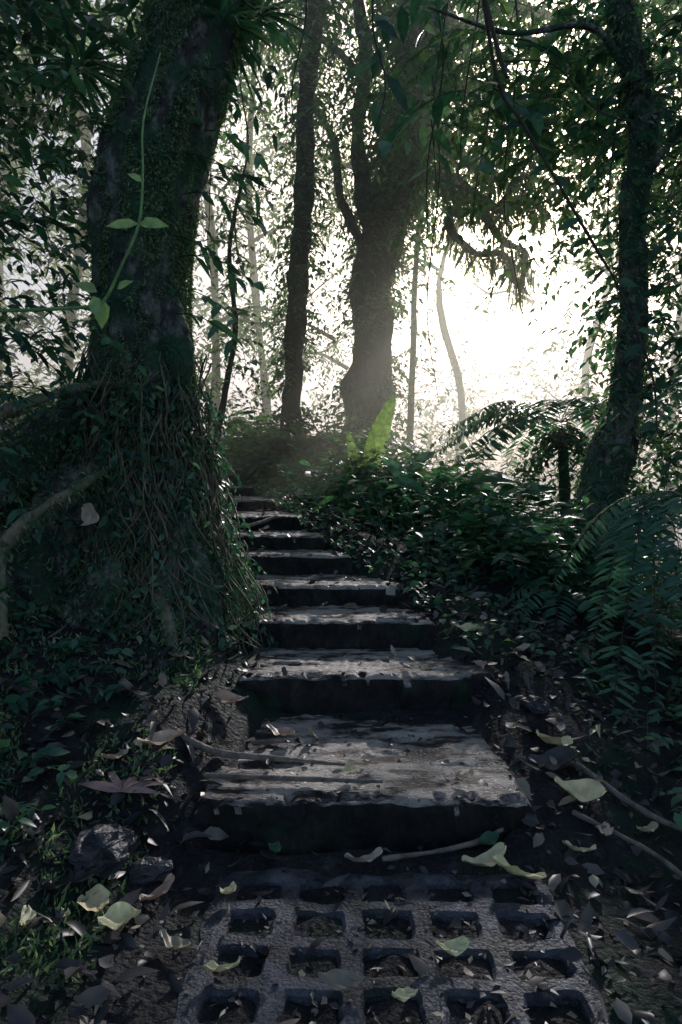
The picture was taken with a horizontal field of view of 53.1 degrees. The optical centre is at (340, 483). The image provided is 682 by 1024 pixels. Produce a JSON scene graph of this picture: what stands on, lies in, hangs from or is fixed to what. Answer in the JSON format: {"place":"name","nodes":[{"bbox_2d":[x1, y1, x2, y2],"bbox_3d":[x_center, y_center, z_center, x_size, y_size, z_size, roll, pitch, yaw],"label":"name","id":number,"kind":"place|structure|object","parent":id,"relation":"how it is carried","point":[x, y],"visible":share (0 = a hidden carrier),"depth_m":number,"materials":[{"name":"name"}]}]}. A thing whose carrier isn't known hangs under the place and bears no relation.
{"place":"outdoors","nodes":[
{"label":"outdoors","id":0,"kind":"place"},
{"bbox_2d":[0,401,681,1023],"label":"ground","id":1,"kind":"structure","parent":0,"point":[156,1001],"depth_m":1.56,"materials":[{"name":"soil"}]},
{"bbox_2d":[18,905,35,925],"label":"fallen leaf","id":2,"kind":"object","parent":1,"relation":"on","point":[28,915],"visible":1,"depth_m":1.21,"materials":[{"name":"beige plant"}]},
{"bbox_2d":[12,836,43,853],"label":"fallen leaf","id":3,"kind":"object","parent":1,"relation":"on","point":[37,843],"visible":1,"depth_m":1.35,"materials":[{"name":"plant"}]},
{"bbox_2d":[0,373,59,432],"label":"undergrowth","id":4,"kind":"object","parent":1,"relation":"on","point":[17,393],"visible":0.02,"depth_m":5.86,"materials":[{"name":"green plant"}]},
{"bbox_2d":[0,86,84,384],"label":"thicket","id":5,"kind":"object","parent":1,"relation":"on","point":[30,317],"visible":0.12,"depth_m":7.48,"materials":[{"name":"green plant"}]},
{"bbox_2d":[40,870,73,889],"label":"fallen leaf","id":6,"kind":"object","parent":1,"relation":"on","point":[51,885],"visible":1,"depth_m":1.31,"materials":[{"name":"plant"}]},
{"bbox_2d":[0,0,138,603],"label":"thicket","id":7,"kind":"object","parent":1,"relation":"on","point":[17,133],"visible":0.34,"depth_m":3.11,"materials":[{"name":"green plant"}]},
{"bbox_2d":[0,0,155,612],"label":"thicket","id":8,"kind":"object","parent":1,"relation":"on","point":[13,212],"visible":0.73,"depth_m":2.17,"materials":[{"name":"green plant"}]},
{"bbox_2d":[0,562,167,890],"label":"bank herbs","id":9,"kind":"object","parent":1,"relation":"on","point":[62,678],"visible":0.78,"depth_m":1.85,"materials":[{"name":"green plant"}]},
{"bbox_2d":[77,884,109,911],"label":"fallen leaf","id":10,"kind":"object","parent":1,"relation":"on","point":[98,894],"visible":1,"depth_m":1.31,"materials":[{"name":"green plant"}]},
{"bbox_2d":[67,822,141,875],"bbox_3d":[-0.496,0.767,1.444,0.126,0.092,0.192,6,-7,16],"label":"rock","id":11,"kind":"object","parent":1,"relation":"on","point":[88,847],"visible":0.86,"depth_m":1.40,"materials":[{"name":"grey stone"}]},
{"bbox_2d":[0,601,220,990],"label":"moss carpet","id":12,"kind":"object","parent":1,"relation":"on","point":[9,967],"visible":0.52,"depth_m":1.56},
{"bbox_2d":[101,749,128,758],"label":"fallen leaf","id":13,"kind":"object","parent":1,"relation":"on","point":[114,756],"visible":1,"depth_m":1.66,"materials":[{"name":"plant"}]},
{"bbox_2d":[98,901,140,929],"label":"fallen leaf","id":14,"kind":"object","parent":1,"relation":"on","point":[118,914],"visible":1,"depth_m":1.26,"materials":[{"name":"green plant"}]},
{"bbox_2d":[77,772,169,793],"bbox_3d":[-0.503,0.694,1.593,0.213,0.024,0.114,0,0,0],"label":"fallen palmate leaf","id":15,"kind":"object","parent":1,"relation":"on","point":[130,785],"visible":0.98,"depth_m":1.56,"materials":[{"name":"plant"}]},
{"bbox_2d":[122,856,172,886],"bbox_3d":[-0.407,0.811,1.420,0.120,0.057,0.072,-9,-4,-9],"label":"rock","id":16,"kind":"object","parent":1,"relation":"on","point":[144,871],"visible":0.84,"depth_m":1.40,"materials":[{"name":"grey stone"}]},
{"bbox_2d":[139,873,174,900],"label":"fallen leaf","id":17,"kind":"object","parent":1,"relation":"on","point":[163,888],"visible":1,"depth_m":1.36,"materials":[{"name":"plant"}]},
{"bbox_2d":[0,0,320,657],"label":"mossy tree","id":18,"kind":"object","parent":1,"relation":"on","point":[172,559],"visible":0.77,"depth_m":2.42,"materials":[{"name":"green plant"}]},
{"bbox_2d":[0,53,168,328],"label":"climbing vine","id":19,"kind":"object","parent":18,"relation":"attached to","point":[98,308],"visible":1,"depth_m":1.83,"materials":[{"name":"green plant"}]},
{"bbox_2d":[80,503,98,525],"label":"fallen leaf","id":20,"kind":"object","parent":18,"relation":"on","point":[89,515],"visible":1,"depth_m":2.08,"materials":[{"name":"grey plant"}]},
{"bbox_2d":[0,0,278,274],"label":"canopy","id":21,"kind":"object","parent":18,"relation":"attached to","point":[118,40],"visible":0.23,"depth_m":4.18,"materials":[{"name":"green plant"}]},
{"bbox_2d":[159,928,190,948],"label":"fallen leaf","id":22,"kind":"object","parent":1,"relation":"on","point":[176,942],"visible":1,"depth_m":1.22,"materials":[{"name":"grey plant"}]},
{"bbox_2d":[168,651,188,656],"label":"fallen leaf","id":23,"kind":"object","parent":1,"relation":"on","point":[179,655],"visible":1,"depth_m":2.10,"materials":[{"name":"plant"}]},
{"bbox_2d":[210,689,248,702],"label":"fallen leaf","id":24,"kind":"object","parent":1,"relation":"on","point":[227,696],"visible":1,"depth_m":2.01,"materials":[{"name":"plant"}]},
{"bbox_2d":[197,137,285,458],"bbox_3d":[-0.980,-1.496,5.960,0.956,2.885,0.893,0,0,0],"label":"sapling","id":25,"kind":"object","parent":1,"relation":"on","point":[234,309],"visible":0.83,"depth_m":5.98,"materials":[{"name":"green plant"}]},
{"bbox_2d":[268,840,281,852],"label":"fallen leaf","id":26,"kind":"object","parent":1,"relation":"on","point":[275,847],"visible":1,"depth_m":1.52,"materials":[{"name":"green plant"}]},
{"bbox_2d":[100,0,559,451],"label":"thin tree","id":27,"kind":"object","parent":1,"relation":"on","point":[299,244],"visible":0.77,"depth_m":6.92,"materials":[{"name":"green plant"}]},
{"bbox_2d":[0,0,681,575],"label":"distant forest","id":28,"kind":"object","parent":1,"relation":"on","point":[254,306],"visible":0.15,"depth_m":12.92,"materials":[{"name":"green plant"}]},
{"bbox_2d":[0,614,681,1023],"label":"leaf litter","id":29,"kind":"object","parent":1,"relation":"on","point":[412,952],"visible":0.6,"depth_m":1.29,"materials":[{"name":"brown plant"}]},
{"bbox_2d":[0,425,681,1023],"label":"leaf litter","id":30,"kind":"object","parent":1,"relation":"on","point":[102,991],"visible":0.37,"depth_m":1.56,"materials":[{"name":"brown plant"}]},
{"bbox_2d":[137,728,185,744],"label":"fallen leaf","id":31,"kind":"object","parent":30,"relation":"on","point":[161,737],"visible":1,"depth_m":1.73,"materials":[{"name":"beige plant"}]},
{"bbox_2d":[329,505,364,512],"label":"fallen leaf","id":32,"kind":"object","parent":1,"relation":"on","point":[361,509],"visible":0.45,"depth_m":4.00,"materials":[{"name":"green plant"}]},
{"bbox_2d":[344,847,382,862],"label":"fallen leaf","id":33,"kind":"object","parent":1,"relation":"on","point":[376,853],"visible":1,"depth_m":1.48,"materials":[{"name":"plant"}]},
{"bbox_2d":[193,463,534,854],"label":"stone stairs","id":34,"kind":"structure","parent":1,"relation":"on","point":[294,819],"depth_m":2.02,"materials":[{"name":"grey stone"}]},
{"bbox_2d":[118,677,345,765],"bbox_3d":[-0.314,0.631,1.791,0.680,0.167,0.092,0,0,19],"label":"fallen stick","id":35,"kind":"object","parent":34,"relation":"on","point":[128,685],"visible":0.72,"depth_m":1.75,"materials":[{"name":"brown wood"}]},
{"bbox_2d":[232,515,277,527],"bbox_3d":[-0.549,0.201,3.531,0.521,0.063,0.116,0,0,-29],"label":"fallen stick","id":36,"kind":"object","parent":34,"relation":"on","point":[265,520],"visible":0.48,"depth_m":3.58,"materials":[{"name":"wood"}]},
{"bbox_2d":[266,723,294,735],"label":"fallen leaf","id":37,"kind":"object","parent":34,"relation":"on","point":[283,731],"visible":1,"depth_m":1.94,"materials":[{"name":"plant"}]},
{"bbox_2d":[205,773,382,782],"bbox_3d":[-0.115,0.711,1.646,0.431,0.016,0.014,0,0,4],"label":"fallen stick","id":38,"kind":"object","parent":34,"relation":"on","point":[273,777],"visible":1,"depth_m":1.64,"materials":[{"name":"wood"}]},
{"bbox_2d":[342,761,355,773],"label":"fallen leaf","id":39,"kind":"object","parent":34,"relation":"on","point":[348,768],"visible":1,"depth_m":1.69,"materials":[{"name":"green plant"}]},
{"bbox_2d":[361,753,376,763],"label":"fallen leaf","id":40,"kind":"object","parent":34,"relation":"on","point":[368,758],"visible":1,"depth_m":1.75,"materials":[{"name":"plant"}]},
{"bbox_2d":[373,720,389,726],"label":"fallen leaf","id":41,"kind":"object","parent":34,"relation":"on","point":[380,723],"visible":1,"depth_m":2.00,"materials":[{"name":"plant"}]},
{"bbox_2d":[455,769,473,777],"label":"fallen leaf","id":42,"kind":"object","parent":34,"relation":"on","point":[469,773],"visible":1,"depth_m":1.64,"materials":[{"name":"plant"}]},
{"bbox_2d":[475,660,486,666],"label":"fallen leaf","id":43,"kind":"object","parent":34,"relation":"on","point":[480,663],"visible":1,"depth_m":2.20,"materials":[{"name":"plant"}]},
{"bbox_2d":[173,867,611,1023],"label":"grass paver","id":44,"kind":"object","parent":1,"relation":"on","point":[486,913],"depth_m":1.23,"materials":[{"name":"concrete"}]},
{"bbox_2d":[204,958,239,971],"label":"fallen leaf","id":45,"kind":"object","parent":44,"relation":"on","point":[211,965],"visible":1,"depth_m":1.15,"materials":[{"name":"green plant"}]},
{"bbox_2d":[220,881,236,893],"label":"fallen leaf","id":46,"kind":"object","parent":44,"relation":"on","point":[230,888],"visible":1,"depth_m":1.37,"materials":[{"name":"plant"}]},
{"bbox_2d":[318,969,366,990],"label":"fallen leaf","id":47,"kind":"object","parent":44,"relation":"on","point":[337,979],"visible":1,"depth_m":1.12,"materials":[{"name":"grey plant"}]},
{"bbox_2d":[392,987,417,1001],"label":"fallen leaf","id":48,"kind":"object","parent":44,"relation":"on","point":[403,994],"visible":1,"depth_m":1.09,"materials":[{"name":"green plant"}]},
{"bbox_2d":[435,936,469,955],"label":"fallen leaf","id":49,"kind":"object","parent":44,"relation":"on","point":[458,946],"visible":1,"depth_m":1.21,"materials":[{"name":"green plant"}]},
{"bbox_2d":[493,854,546,878],"bbox_3d":[0.371,0.809,1.431,0.114,0.026,0.054,14,-8,8],"label":"fallen leaf","id":50,"kind":"object","parent":44,"relation":"on","point":[499,859],"visible":1,"depth_m":1.42,"materials":[{"name":"plant"}]},
{"bbox_2d":[208,475,607,668],"bbox_3d":[-0.537,0.235,4.138,1.597,0.823,4.405,0,0,-19],"label":"ground ivy","id":51,"kind":"object","parent":1,"relation":"on","point":[415,584],"visible":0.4,"depth_m":2.87,"materials":[{"name":"green plant"}]},
{"bbox_2d":[346,396,485,534],"bbox_3d":[0.502,-0.144,4.463,0.305,0.978,1.323,0,0,-34],"label":"broadleaf plant","id":52,"kind":"object","parent":1,"relation":"on","point":[381,428],"visible":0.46,"depth_m":4.85,"materials":[{"name":"green plant"}]},
{"bbox_2d":[391,167,450,465],"bbox_3d":[1.019,-2.386,9.410,1.124,5.856,1.081,0,0,0],"label":"sapling","id":53,"kind":"object","parent":1,"relation":"on","point":[413,367],"visible":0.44,"depth_m":9.46,"materials":[{"name":"green plant"}]},
{"bbox_2d":[201,396,661,542],"bbox_3d":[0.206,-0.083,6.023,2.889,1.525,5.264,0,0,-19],"label":"undergrowth","id":54,"kind":"object","parent":1,"relation":"on","point":[402,452],"visible":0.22,"depth_m":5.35,"materials":[{"name":"green plant"}]},
{"bbox_2d":[233,0,646,468],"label":"forked tree","id":55,"kind":"object","parent":1,"relation":"on","point":[367,388],"visible":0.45,"depth_m":7.75,"materials":[{"name":"green plant"}]},
{"bbox_2d":[10,0,401,253],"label":"canopy","id":56,"kind":"object","parent":55,"relation":"attached to","point":[337,17],"visible":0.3,"depth_m":6.55,"materials":[{"name":"green plant"}]},
{"bbox_2d":[320,0,681,266],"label":"canopy","id":57,"kind":"object","parent":55,"relation":"attached to","point":[377,96],"visible":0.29,"depth_m":5.85,"materials":[{"name":"green plant"}]},
{"bbox_2d":[344,0,408,152],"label":"hanging creeper","id":58,"kind":"object","parent":57,"relation":"hanging from","point":[396,88],"visible":1,"depth_m":2.60,"materials":[{"name":"green plant"}]},
{"bbox_2d":[382,827,503,861],"bbox_3d":[0.232,0.806,1.516,0.291,0.040,0.028,0,0,-14],"label":"fallen stick","id":59,"kind":"object","parent":1,"relation":"on","point":[468,844],"visible":0.98,"depth_m":1.50,"materials":[{"name":"brown wood"}]},
{"bbox_2d":[478,831,498,844],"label":"fallen leaf","id":60,"kind":"object","parent":59,"relation":"on","point":[488,838],"visible":0.99,"depth_m":1.53,"materials":[{"name":"green plant"}]},
{"bbox_2d":[241,435,681,605],"bbox_3d":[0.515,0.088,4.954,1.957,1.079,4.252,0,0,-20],"label":"undergrowth","id":61,"kind":"object","parent":1,"relation":"on","point":[484,480],"visible":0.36,"depth_m":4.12,"materials":[{"name":"green plant"}]},
{"bbox_2d":[254,435,345,449],"bbox_3d":[-0.344,-0.370,6.396,0.959,0.125,0.963,0,0,0],"label":"fern","id":62,"kind":"object","parent":61,"relation":"on","point":[284,439],"visible":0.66,"depth_m":6.26,"materials":[{"name":"green plant"}]},
{"bbox_2d":[336,444,430,455],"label":"fern","id":63,"kind":"object","parent":61,"relation":"on","point":[411,447],"visible":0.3,"depth_m":5.66,"materials":[{"name":"green plant"}]},
{"bbox_2d":[455,623,483,631],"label":"fallen leaf","id":64,"kind":"object","parent":1,"relation":"on","point":[466,627],"visible":0.97,"depth_m":2.45,"materials":[{"name":"green plant"}]},
{"bbox_2d":[461,842,506,866],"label":"fallen leaf","id":65,"kind":"object","parent":1,"relation":"on","point":[486,858],"visible":0.95,"depth_m":1.47,"materials":[{"name":"green plant"}]},
{"bbox_2d":[511,643,530,650],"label":"fallen leaf","id":66,"kind":"object","parent":1,"relation":"on","point":[524,646],"visible":0.77,"depth_m":2.36,"materials":[{"name":"grey plant"}]},
{"bbox_2d":[520,695,549,714],"bbox_3d":[0.571,0.653,2.001,0.081,0.060,0.128,6,-9,-7],"label":"rock","id":67,"kind":"object","parent":1,"relation":"on","point":[532,704],"visible":0.88,"depth_m":1.97,"materials":[{"name":"grey stone"}]},
{"bbox_2d":[401,0,681,587],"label":"slender tree","id":68,"kind":"object","parent":1,"relation":"on","point":[608,473],"visible":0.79,"depth_m":3.39,"materials":[{"name":"green plant"}]},
{"bbox_2d":[358,0,681,243],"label":"canopy","id":69,"kind":"object","parent":68,"relation":"attached to","point":[534,121],"visible":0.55,"depth_m":3.93,"materials":[{"name":"green plant"}]},
{"bbox_2d":[209,0,620,402],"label":"hanging creeper","id":70,"kind":"object","parent":69,"relation":"hanging from","point":[442,44],"visible":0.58,"depth_m":4.23,"materials":[{"name":"plant"}]},
{"bbox_2d":[482,0,668,433],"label":"hanging branch","id":71,"kind":"object","parent":68,"relation":"attached to","point":[507,99],"visible":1,"depth_m":2.20,"materials":[{"name":"green plant"}]},
{"bbox_2d":[423,488,681,683],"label":"undergrowth","id":72,"kind":"object","parent":1,"relation":"on","point":[675,608],"visible":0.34,"depth_m":2.91,"materials":[{"name":"green plant"}]},
{"bbox_2d":[425,397,681,513],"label":"tree fern","id":73,"kind":"object","parent":1,"relation":"on","point":[562,441],"visible":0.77,"depth_m":4.40,"materials":[{"name":"green plant"}]},
{"bbox_2d":[536,729,572,745],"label":"fallen leaf","id":74,"kind":"object","parent":1,"relation":"on","point":[563,740],"visible":1,"depth_m":1.81,"materials":[{"name":"green plant"}]},
{"bbox_2d":[529,746,580,769],"bbox_3d":[0.547,0.702,1.738,0.131,0.032,0.071,-15,6,22],"label":"fallen leaf","id":75,"kind":"object","parent":1,"relation":"on","point":[562,755],"visible":0.97,"depth_m":1.75,"materials":[{"name":"grey plant"}]},
{"bbox_2d":[497,584,650,643],"bbox_3d":[0.927,0.520,2.846,0.733,0.157,0.622,0,0,24],"label":"fern","id":76,"kind":"object","parent":1,"relation":"on","point":[547,595],"visible":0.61,"depth_m":2.73,"materials":[{"name":"green plant"}]},
{"bbox_2d":[562,840,595,851],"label":"fallen leaf","id":77,"kind":"object","parent":1,"relation":"on","point":[576,848],"visible":1,"depth_m":1.52,"materials":[{"name":"green plant"}]},
{"bbox_2d":[554,776,606,801],"bbox_3d":[0.572,0.732,1.637,0.121,0.032,0.064,9,15,6],"label":"fallen leaf","id":78,"kind":"object","parent":1,"relation":"on","point":[584,790],"visible":1,"depth_m":1.65,"materials":[{"name":"green plant"}]},
{"bbox_2d":[541,110,681,505],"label":"thicket","id":79,"kind":"object","parent":1,"relation":"on","point":[594,368],"visible":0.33,"depth_m":4.45,"materials":[{"name":"green plant"}]},
{"bbox_2d":[550,491,681,718],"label":"fern","id":80,"kind":"object","parent":1,"relation":"on","point":[648,524],"visible":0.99,"depth_m":2.23,"materials":[{"name":"green plant"}]},
{"bbox_2d":[568,15,681,598],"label":"thicket","id":81,"kind":"object","parent":1,"relation":"on","point":[674,32],"visible":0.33,"depth_m":3.29,"materials":[{"name":"green plant"}]},
{"bbox_2d":[575,375,681,450],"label":"fern","id":82,"kind":"object","parent":81,"relation":"on","point":[673,383],"visible":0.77,"depth_m":3.00,"materials":[{"name":"green plant"}]},
{"bbox_2d":[568,621,681,828],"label":"bank herbs","id":83,"kind":"object","parent":1,"relation":"on","point":[677,817],"visible":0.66,"depth_m":2.15,"materials":[{"name":"green plant"}]},
{"bbox_2d":[572,809,681,878],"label":"fallen stick","id":84,"kind":"object","parent":1,"relation":"on","point":[657,856],"visible":0.99,"depth_m":1.52,"materials":[{"name":"brown wood"}]},
{"bbox_2d":[595,821,613,835],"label":"fallen leaf","id":85,"kind":"object","parent":84,"relation":"on","point":[607,831],"visible":1,"depth_m":1.56,"materials":[{"name":"plant"}]},
{"bbox_2d":[574,761,681,831],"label":"fallen stick","id":86,"kind":"object","parent":1,"relation":"on","point":[633,804],"visible":0.89,"depth_m":1.65,"materials":[{"name":"brown wood"}]},
{"bbox_2d":[613,868,644,883],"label":"fallen leaf","id":87,"kind":"object","parent":1,"relation":"on","point":[630,878],"visible":1,"depth_m":1.46,"materials":[{"name":"plant"}]},
{"bbox_2d":[637,821,657,831],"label":"fallen leaf","id":88,"kind":"object","parent":1,"relation":"on","point":[652,826],"visible":1,"depth_m":1.60,"materials":[{"name":"green plant"}]},
{"bbox_2d":[636,572,681,610],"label":"fern","id":89,"kind":"object","parent":1,"relation":"on","point":[661,581],"visible":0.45,"depth_m":2.30,"materials":[{"name":"green plant"}]},
{"bbox_2d":[656,277,681,489],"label":"thicket","id":90,"kind":"object","parent":1,"relation":"on","point":[669,484],"visible":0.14,"depth_m":7.46,"materials":[{"name":"green plant"}]},
{"bbox_2d":[1,0,681,555],"label":"sky","id":91,"kind":"structure","parent":0,"point":[502,339],"materials":[{"name":"white"}]}
]}

